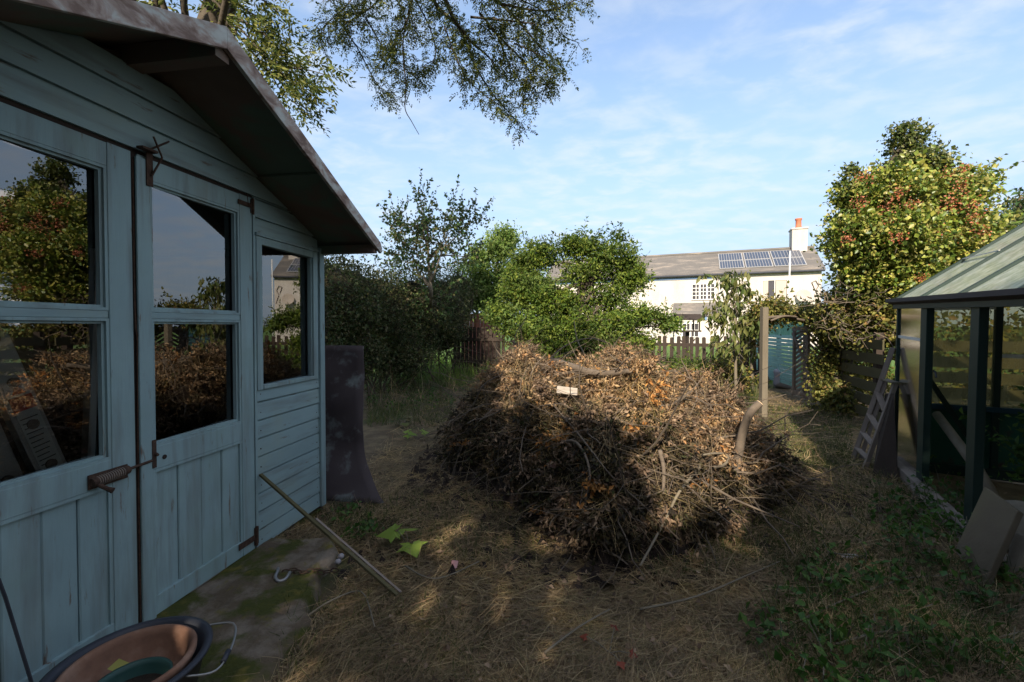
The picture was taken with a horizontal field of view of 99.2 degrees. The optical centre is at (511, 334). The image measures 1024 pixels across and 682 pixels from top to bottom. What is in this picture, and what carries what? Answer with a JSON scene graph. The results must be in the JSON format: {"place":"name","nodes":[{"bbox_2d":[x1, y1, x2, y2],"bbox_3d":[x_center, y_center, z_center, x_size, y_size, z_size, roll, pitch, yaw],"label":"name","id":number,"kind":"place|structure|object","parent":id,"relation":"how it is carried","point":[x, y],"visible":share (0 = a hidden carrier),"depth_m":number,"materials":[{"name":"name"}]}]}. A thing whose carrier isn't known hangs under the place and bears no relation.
{"place":"outdoors","nodes":[
{"label":"outdoors","id":0,"kind":"place"},
{"bbox_2d":[155,537,338,681],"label":"concrete path","id":1,"kind":"structure","parent":0,"point":[241,592],"depth_m":1.80,"materials":[{"name":"grey concrete"}]},
{"bbox_2d":[39,616,236,681],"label":"bucket","id":2,"kind":"object","parent":1,"relation":"on","point":[190,671],"visible":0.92,"depth_m":1.33,"materials":[{"name":"black plastic"}]},
{"bbox_2d":[0,578,32,681],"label":"garden wire","id":3,"kind":"object","parent":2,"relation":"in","point":[15,631],"visible":1,"depth_m":1.04,"materials":[{"name":"black plastic"}]},
{"bbox_2d":[55,624,196,681],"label":"clay pot","id":4,"kind":"object","parent":2,"relation":"in","point":[176,644],"visible":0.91,"depth_m":1.34,"materials":[{"name":"ceramic"}]},
{"bbox_2d":[97,656,172,681],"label":"green pot","id":5,"kind":"object","parent":4,"relation":"in","point":[149,669],"visible":0.83,"depth_m":1.29,"materials":[{"name":"plastic"}]},
{"bbox_2d":[108,659,128,670],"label":"fallen leaf","id":6,"kind":"object","parent":5,"relation":"on","point":[118,663],"visible":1,"depth_m":1.28,"materials":[{"name":"yellow plant"}]},
{"bbox_2d":[273,567,291,582],"bbox_3d":[-1.071,1.105,2.002,0.102,0.030,0.072,0,1,24],"label":"metal hook","id":7,"kind":"object","parent":1,"relation":"on","point":[276,579],"visible":0.99,"depth_m":1.98,"materials":[{"name":"silver metal"}]},
{"bbox_2d":[282,568,338,574],"bbox_3d":[-0.949,1.113,2.045,0.265,0.025,0.048,0,1,0],"label":"rusty chain","id":8,"kind":"object","parent":1,"relation":"on","point":[306,571],"visible":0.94,"depth_m":2.04,"materials":[{"name":"metal"}]},
{"bbox_2d":[138,0,1023,322],"label":"sky","id":9,"kind":"structure","parent":0,"point":[693,126],"materials":[{"name":"blue"}]},
{"bbox_2d":[228,335,1023,681],"bbox_3d":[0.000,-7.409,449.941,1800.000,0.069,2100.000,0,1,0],"label":"ground","id":10,"kind":"structure","parent":0,"point":[375,433],"depth_m":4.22,"materials":[{"name":"brown plant"}]},
{"bbox_2d":[0,0,381,681],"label":"summerhouse","id":11,"kind":"structure","parent":10,"relation":"on","point":[172,170],"depth_m":1.87,"materials":[{"name":"blue paint"}]},
{"bbox_2d":[0,323,66,480],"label":"folding chair","id":12,"kind":"object","parent":11,"relation":"in","point":[29,427],"visible":0.58,"depth_m":1.40,"materials":[{"name":"metal"}]},
{"bbox_2d":[0,102,153,681],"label":"door","id":13,"kind":"structure","parent":11,"relation":"in","point":[68,532],"depth_m":1.49,"materials":[{"name":"blue paint"}]},
{"bbox_2d":[81,248,97,459],"bbox_3d":[-1.932,0.357,1.994,0.132,1.492,0.037,0,1,3],"label":"white frame strip","id":14,"kind":"object","parent":11,"relation":"in","point":[89,412],"visible":0.36,"depth_m":1.98,"materials":[{"name":"paint"}]},
{"bbox_2d":[134,154,254,621],"bbox_3d":[-1.379,0.211,1.946,0.067,1.803,0.594,0,1,9],"label":"door","id":15,"kind":"structure","parent":11,"relation":"in","point":[197,493],"depth_m":1.90,"materials":[{"name":"blue paint"}]},
{"bbox_2d":[255,232,318,390],"bbox_3d":[-1.296,-0.123,2.515,0.052,0.820,0.538,0,1,9],"label":"side window","id":16,"kind":"structure","parent":11,"relation":"in","point":[261,240],"depth_m":2.56,"materials":[{"name":"blue paint"}]},
{"bbox_2d":[186,0,355,137],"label":"broad leaved tree","id":17,"kind":"object","parent":10,"relation":"on","point":[276,50],"visible":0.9,"depth_m":4.53,"materials":[{"name":"green plant"}]},
{"bbox_2d":[259,473,398,596],"bbox_3d":[-0.910,0.941,2.098,0.888,0.423,0.017,0,1,24],"label":"timber batten","id":18,"kind":"object","parent":10,"relation":"on","point":[349,553],"visible":1,"depth_m":2.07,"materials":[{"name":"wood"}]},
{"bbox_2d":[315,518,401,592],"bbox_3d":[-0.728,1.025,2.037,0.508,0.246,0.012,0,1,23],"label":"grey lath","id":19,"kind":"object","parent":18,"relation":"on","point":[358,555],"visible":0.96,"depth_m":2.03,"materials":[{"name":"grey wood"}]},
{"bbox_2d":[335,559,340,564],"bbox_3d":[-0.863,1.127,2.160,0.032,0.024,0.030,0,1,0],"label":"pale pebble","id":20,"kind":"object","parent":10,"relation":"on","point":[337,561],"visible":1,"depth_m":2.15,"materials":[{"name":"grey stone"}]},
{"bbox_2d":[306,590,374,626],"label":"ground twig","id":21,"kind":"object","parent":10,"relation":"on","point":[319,607],"visible":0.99,"depth_m":1.80,"materials":[{"name":"brown wood"}]},
{"bbox_2d":[338,553,343,558],"bbox_3d":[-0.869,1.126,2.213,0.032,0.024,0.030,0,1,0],"label":"pale pebble","id":22,"kind":"object","parent":10,"relation":"on","point":[340,555],"visible":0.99,"depth_m":2.20,"materials":[{"name":"grey stone"}]},
{"bbox_2d":[325,345,384,503],"bbox_3d":[-1.301,0.608,3.042,0.902,1.053,0.265,0,1,0],"label":"rubber sheet","id":23,"kind":"object","parent":10,"relation":"on","point":[348,474],"visible":0.36,"depth_m":3.10,"materials":[{"name":"black rubber"}]},
{"bbox_2d":[133,0,599,148],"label":"overhanging ash tree","id":24,"kind":"object","parent":10,"relation":"on","point":[356,13],"visible":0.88,"depth_m":5.96,"materials":[{"name":"green plant"}]},
{"bbox_2d":[387,415,412,427],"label":"plant","id":25,"kind":"object","parent":10,"relation":"on","point":[404,423],"visible":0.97,"depth_m":5.13,"materials":[{"name":"green plant"}]},
{"bbox_2d":[376,523,426,557],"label":"maple seedling","id":26,"kind":"object","parent":10,"relation":"on","point":[390,533],"visible":0.96,"depth_m":2.31,"materials":[{"name":"green plant"}]},
{"bbox_2d":[324,254,487,403],"bbox_3d":[-2.288,-0.425,8.538,2.265,2.958,7.619,0,1,17],"label":"hedge","id":27,"kind":"object","parent":10,"relation":"on","point":[374,318],"visible":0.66,"depth_m":7.80,"materials":[{"name":"green plant"}]},
{"bbox_2d":[403,429,428,438],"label":"plant","id":28,"kind":"object","parent":10,"relation":"on","point":[411,433],"visible":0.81,"depth_m":4.62,"materials":[{"name":"green plant"}]},
{"bbox_2d":[363,346,498,410],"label":"tall stalks","id":29,"kind":"object","parent":10,"relation":"on","point":[429,387],"visible":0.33,"depth_m":7.21,"materials":[{"name":"green plant"}]},
{"bbox_2d":[371,167,495,358],"bbox_3d":[-2.405,-1.113,10.480,2.297,4.310,5.816,-1,1,-25],"label":"slender tree","id":30,"kind":"object","parent":10,"relation":"on","point":[422,227],"visible":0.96,"depth_m":8.45,"materials":[{"name":"green plant"}]},
{"bbox_2d":[404,561,478,579],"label":"ground twig","id":31,"kind":"object","parent":10,"relation":"on","point":[412,570],"visible":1,"depth_m":2.03,"materials":[{"name":"brown wood"}]},
{"bbox_2d":[452,560,457,568],"bbox_3d":[-0.281,1.129,2.146,0.034,0.023,0.062,0,1,0],"label":"red wrapper","id":32,"kind":"object","parent":10,"relation":"on","point":[455,563],"visible":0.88,"depth_m":2.14,"materials":[{"name":"plastic"}]},
{"bbox_2d":[452,327,504,374],"bbox_3d":[-0.802,0.406,10.393,1.339,1.189,0.055,0,1,17],"label":"board fence","id":33,"kind":"object","parent":10,"relation":"on","point":[486,339],"visible":0.42,"depth_m":10.37,"materials":[{"name":"brown wood"}]},
{"bbox_2d":[464,311,497,359],"bbox_3d":[-0.879,0.093,12.847,1.276,1.720,0.051,-1,1,-33],"label":"red fence","id":34,"kind":"object","parent":10,"relation":"on","point":[479,324],"visible":0.02,"depth_m":12.78,"materials":[{"name":"brown wood"}]},
{"bbox_2d":[455,218,525,326],"bbox_3d":[-0.456,-1.106,11.995,2.389,4.193,1.726,0,1,0],"label":"pale tree","id":35,"kind":"object","parent":10,"relation":"on","point":[505,237],"visible":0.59,"depth_m":11.69,"materials":[{"name":"green plant"}]},
{"bbox_2d":[544,609,609,653],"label":"ground twig","id":36,"kind":"object","parent":10,"relation":"on","point":[561,639],"visible":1,"depth_m":1.63,"materials":[{"name":"brown wood"}]},
{"bbox_2d":[472,216,692,363],"bbox_3d":[0.700,-0.484,9.027,3.406,3.159,5.270,0,1,-14],"label":"spreading bush","id":37,"kind":"object","parent":10,"relation":"on","point":[525,287],"visible":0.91,"depth_m":7.22,"materials":[{"name":"green plant"}]},
{"bbox_2d":[579,624,637,669],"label":"red leaf plant","id":38,"kind":"object","parent":10,"relation":"on","point":[621,664],"visible":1,"depth_m":1.58,"materials":[{"name":"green plant"}]},
{"bbox_2d":[394,350,894,383],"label":"field grass","id":39,"kind":"structure","parent":10,"relation":"on","point":[473,373],"depth_m":9.91,"materials":[{"name":"green plant"}]},
{"bbox_2d":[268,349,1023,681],"bbox_3d":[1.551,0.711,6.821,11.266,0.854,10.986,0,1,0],"label":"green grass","id":40,"kind":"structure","parent":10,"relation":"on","point":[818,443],"depth_m":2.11,"materials":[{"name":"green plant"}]},
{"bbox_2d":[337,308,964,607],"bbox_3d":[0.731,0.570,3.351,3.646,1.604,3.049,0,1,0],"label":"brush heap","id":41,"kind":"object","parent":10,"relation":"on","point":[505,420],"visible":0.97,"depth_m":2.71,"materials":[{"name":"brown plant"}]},
{"bbox_2d":[557,547,574,574],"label":"heap twig","id":42,"kind":"object","parent":41,"relation":"on","point":[567,561],"visible":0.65,"depth_m":2.21,"materials":[{"name":"brown wood"}]},
{"bbox_2d":[557,386,577,395],"bbox_3d":[0.375,0.383,2.968,0.140,0.008,0.068,6,37,6],"label":"wood offcut","id":43,"kind":"object","parent":41,"relation":"on","point":[567,390],"visible":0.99,"depth_m":2.96,"materials":[{"name":"beige wood"}]},
{"bbox_2d":[551,439,590,507],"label":"arched branch","id":44,"kind":"object","parent":41,"relation":"on","point":[585,456],"visible":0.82,"depth_m":2.37,"materials":[{"name":"brown wood"}]},
{"bbox_2d":[546,338,609,363],"bbox_3d":[0.507,0.158,3.667,0.644,0.256,0.144,0,1,-18],"label":"bent stick","id":45,"kind":"object","parent":41,"relation":"on","point":[576,341],"visible":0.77,"depth_m":3.72,"materials":[{"name":"brown wood"}]},
{"bbox_2d":[574,321,584,353],"bbox_3d":[0.659,0.127,3.882,0.033,0.500,0.386,0,1,-22],"label":"arching cane","id":46,"kind":"object","parent":41,"relation":"on","point":[577,339],"visible":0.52,"depth_m":4.00,"materials":[{"name":"brown plant"}]},
{"bbox_2d":[549,358,632,375],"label":"log branch","id":47,"kind":"object","parent":41,"relation":"on","point":[573,366],"visible":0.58,"depth_m":3.11,"materials":[{"name":"brown wood"}]},
{"bbox_2d":[553,404,679,539],"bbox_3d":[0.486,0.760,2.522,0.213,0.565,0.943,-1,1,-38],"label":"long branch","id":48,"kind":"object","parent":41,"relation":"on","point":[606,470],"visible":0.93,"depth_m":2.33,"materials":[{"name":"brown wood"}]},
{"bbox_2d":[658,450,665,493],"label":"stripped branch","id":49,"kind":"object","parent":41,"relation":"on","point":[661,457],"visible":0.98,"depth_m":2.35,"materials":[{"name":"beige wood"}]},
{"bbox_2d":[639,465,701,566],"bbox_3d":[0.835,0.908,2.279,0.050,0.285,0.786,1,1,43],"label":"leaning branch","id":50,"kind":"object","parent":41,"relation":"on","point":[667,515],"visible":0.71,"depth_m":2.28,"materials":[{"name":"brown plant"}]},
{"bbox_2d":[701,452,729,468],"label":"forked branch","id":51,"kind":"object","parent":41,"relation":"on","point":[726,461],"visible":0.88,"depth_m":2.61,"materials":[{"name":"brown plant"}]},
{"bbox_2d":[729,400,762,475],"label":"sawn branch","id":52,"kind":"object","parent":41,"relation":"on","point":[754,408],"visible":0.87,"depth_m":2.65,"materials":[{"name":"brown wood"}]},
{"bbox_2d":[712,482,784,516],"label":"branch","id":53,"kind":"object","parent":41,"relation":"on","point":[730,500],"visible":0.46,"depth_m":2.54,"materials":[{"name":"brown wood"}]},
{"bbox_2d":[311,395,1017,681],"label":"leaf litter","id":54,"kind":"object","parent":10,"relation":"on","point":[648,625],"visible":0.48,"depth_m":1.71,"materials":[{"name":"brown plant"}]},
{"bbox_2d":[317,369,1023,681],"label":"weeds","id":55,"kind":"object","parent":10,"relation":"on","point":[920,529],"visible":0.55,"depth_m":1.87,"materials":[{"name":"green plant"}]},
{"bbox_2d":[546,218,825,345],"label":"cottage","id":56,"kind":"structure","parent":10,"relation":"on","point":[676,276],"depth_m":28.01,"materials":[{"name":"paint"}]},
{"bbox_2d":[682,323,698,336],"bbox_3d":[11.216,-0.276,27.380,1.020,0.920,0.100,0,1,22],"label":"window","id":57,"kind":"structure","parent":56,"relation":"in","point":[690,325],"depth_m":27.35,"materials":[{"name":"white paint"}]},
{"bbox_2d":[691,283,715,299],"bbox_3d":[12.369,-2.766,28.156,1.420,1.070,0.100,0,1,22],"label":"window","id":58,"kind":"structure","parent":56,"relation":"in","point":[700,291],"depth_m":28.17,"materials":[{"name":"white paint"}]},
{"bbox_2d":[761,279,788,300],"bbox_3d":[16.070,-2.712,26.637,1.420,1.320,0.100,0,1,22],"label":"window","id":59,"kind":"structure","parent":56,"relation":"in","point":[769,285],"depth_m":26.64,"materials":[{"name":"white paint"}]},
{"bbox_2d":[673,314,701,359],"bbox_3d":[4.630,0.219,11.506,0.680,1.520,0.560,0,1,0],"label":"bird table","id":60,"kind":"object","parent":10,"relation":"on","point":[693,317],"visible":0.47,"depth_m":11.41,"materials":[{"name":"brown wood"}]},
{"bbox_2d":[646,341,750,386],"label":"shrub","id":61,"kind":"object","parent":10,"relation":"on","point":[695,362],"visible":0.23,"depth_m":7.88,"materials":[{"name":"green plant"}]},
{"bbox_2d":[644,336,759,383],"bbox_3d":[3.613,0.488,9.457,3.231,1.060,0.160,0,1,24],"label":"picket fence","id":62,"kind":"object","parent":10,"relation":"on","point":[691,344],"visible":0.29,"depth_m":9.28,"materials":[{"name":"brown wood"}]},
{"bbox_2d":[640,561,779,609],"bbox_3d":[0.924,1.118,1.935,0.843,0.028,0.059,0,1,-23],"label":"ground twig","id":63,"kind":"object","parent":10,"relation":"on","point":[673,602],"visible":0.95,"depth_m":1.85,"materials":[{"name":"brown wood"}]},
{"bbox_2d":[696,270,761,396],"bbox_3d":[3.292,0.040,6.679,1.100,2.068,0.843,0,1,0],"label":"sapling","id":64,"kind":"object","parent":10,"relation":"on","point":[733,311],"visible":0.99,"depth_m":6.60,"materials":[{"name":"green plant"}]},
{"bbox_2d":[740,333,748,374],"bbox_3d":[4.360,0.483,8.171,0.120,1.120,0.120,0,1,0],"label":"dark post","id":65,"kind":"object","parent":10,"relation":"on","point":[746,363],"visible":0.03,"depth_m":8.11,"materials":[{"name":"brown wood"}]},
{"bbox_2d":[702,280,825,395],"bbox_3d":[4.244,0.139,7.175,2.042,1.878,1.806,0,1,-21],"label":"climbing vine","id":66,"kind":"object","parent":10,"relation":"on","point":[779,306],"visible":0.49,"depth_m":6.83,"materials":[{"name":"green plant"}]},
{"bbox_2d":[759,315,812,321],"bbox_3d":[4.211,-0.232,6.388,1.873,0.092,0.118,-1,1,-31],"label":"vine cane","id":67,"kind":"object","parent":66,"relation":"attached to","point":[786,316],"visible":0.73,"depth_m":6.17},
{"bbox_2d":[759,307,768,416],"bbox_3d":[3.372,0.373,5.835,0.076,1.470,0.080,0,1,0],"label":"gate post","id":68,"kind":"object","parent":10,"relation":"on","point":[763,351],"visible":0.81,"depth_m":5.80,"materials":[{"name":"brown wood"}]},
{"bbox_2d":[756,321,805,392],"bbox_3d":[5.342,0.317,8.770,0.124,1.430,2.507,0,1,12],"label":"slatted screen","id":69,"kind":"object","parent":10,"relation":"on","point":[776,360],"visible":0.37,"depth_m":8.37,"materials":[{"name":"teal wood"}]},
{"bbox_2d":[773,368,791,388],"bbox_3d":[5.344,0.862,8.566,0.354,0.424,0.340,0,1,0],"label":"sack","id":70,"kind":"object","parent":10,"relation":"on","point":[776,381],"visible":0.52,"depth_m":8.50,"materials":[{"name":"grey plastic"}]},
{"bbox_2d":[788,251,790,350],"bbox_3d":[10.166,-1.082,15.982,0.081,3.951,0.060,0,1,0],"label":"mast pole","id":71,"kind":"object","parent":10,"relation":"on","point":[789,277],"visible":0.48,"depth_m":15.94,"materials":[{"name":"white metal"}]},
{"bbox_2d":[827,551,864,556],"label":"ground twig","id":72,"kind":"object","parent":10,"relation":"on","point":[847,554],"visible":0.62,"depth_m":2.18,"materials":[{"name":"brown wood"}]},
{"bbox_2d":[792,267,904,417],"bbox_3d":[5.012,0.131,6.204,1.540,2.140,3.716,1,1,37],"label":"ivy thicket","id":73,"kind":"object","parent":10,"relation":"on","point":[836,320],"visible":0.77,"depth_m":5.87,"materials":[{"name":"green plant"}]},
{"bbox_2d":[825,333,884,421],"bbox_3d":[4.623,0.527,5.896,0.100,1.120,1.779,0,1,18],"label":"garden fence","id":74,"kind":"object","parent":10,"relation":"on","point":[876,356],"visible":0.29,"depth_m":5.48,"materials":[{"name":"wood"}]},
{"bbox_2d":[791,326,823,402],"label":"garden gate","id":75,"kind":"structure","parent":74,"relation":"attached to","point":[801,332],"depth_m":7.19,"materials":[{"name":"wood"}]},
{"bbox_2d":[850,334,895,389],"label":"field hedge","id":76,"kind":"object","parent":10,"relation":"on","point":[855,348],"depth_m":5.73,"materials":[{"name":"green plant"}]},
{"bbox_2d":[851,347,898,468],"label":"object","id":77,"kind":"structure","parent":10,"relation":"on","point":[877,402],"depth_m":3.72,"materials":[{"name":"grey wood"}]},
{"bbox_2d":[807,574,958,617],"bbox_3d":[1.605,1.119,1.907,0.927,0.028,0.076,0,1,-17],"label":"ground twig","id":78,"kind":"object","parent":10,"relation":"on","point":[863,592],"visible":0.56,"depth_m":1.89,"materials":[{"name":"brown wood"}]},
{"bbox_2d":[873,393,897,478],"bbox_3d":[3.118,0.808,3.580,0.431,0.648,0.158,-1,1,-40],"label":"leaning board","id":79,"kind":"object","parent":10,"relation":"on","point":[886,453],"visible":0.86,"depth_m":3.51,"materials":[{"name":"wood"}]},
{"bbox_2d":[803,137,1023,315],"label":"ivy clad tree","id":80,"kind":"object","parent":10,"relation":"on","point":[909,225],"visible":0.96,"depth_m":5.07,"materials":[{"name":"green plant"}]},
{"bbox_2d":[828,117,968,185],"bbox_3d":[4.805,-2.184,5.535,1.358,1.067,0.998,0,1,22],"label":"holly top","id":81,"kind":"object","parent":80,"relation":"on","point":[900,133],"visible":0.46,"depth_m":5.34,"materials":[{"name":"green plant"}]},
{"bbox_2d":[835,630,1023,644],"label":"ground twig","id":82,"kind":"object","parent":10,"relation":"on","point":[903,631],"visible":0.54,"depth_m":1.62,"materials":[{"name":"brown wood"}]},
{"bbox_2d":[885,223,1023,584],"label":"greenhouse","id":83,"kind":"object","parent":10,"relation":"on","point":[959,334],"visible":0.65,"depth_m":3.33,"materials":[{"name":"green metal"}]},
{"bbox_2d":[932,411,1000,496],"bbox_3d":[3.029,0.845,2.893,0.063,0.547,0.742,0,1,18],"label":"wooden plank","id":84,"kind":"object","parent":83,"relation":"in","point":[956,440],"visible":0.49,"depth_m":2.99,"materials":[{"name":"brown wood"}]},
{"bbox_2d":[955,487,1023,588],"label":"paving slab","id":85,"kind":"object","parent":10,"relation":"on","point":[988,534],"depth_m":2.06,"materials":[{"name":"grey concrete"}]},
{"bbox_2d":[958,386,1023,500],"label":"greenhouse plant","id":86,"kind":"object","parent":10,"relation":"on","point":[1017,448],"visible":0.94,"depth_m":2.77,"materials":[{"name":"green plant"}]},
{"bbox_2d":[987,186,1023,230],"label":"tree","id":87,"kind":"object","parent":10,"relation":"on","point":[1018,203],"visible":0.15,"depth_m":6.13,"materials":[{"name":"green plant"}]},
{"bbox_2d":[1004,532,1023,574],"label":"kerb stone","id":88,"kind":"object","parent":10,"relation":"on","point":[1016,553],"visible":0.34,"depth_m":2.07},
{"bbox_2d":[1005,500,1023,551],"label":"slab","id":89,"kind":"object","parent":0,"point":[1018,505],"visible":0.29,"depth_m":2.34,"materials":[{"name":"grey concrete"}]}
]}

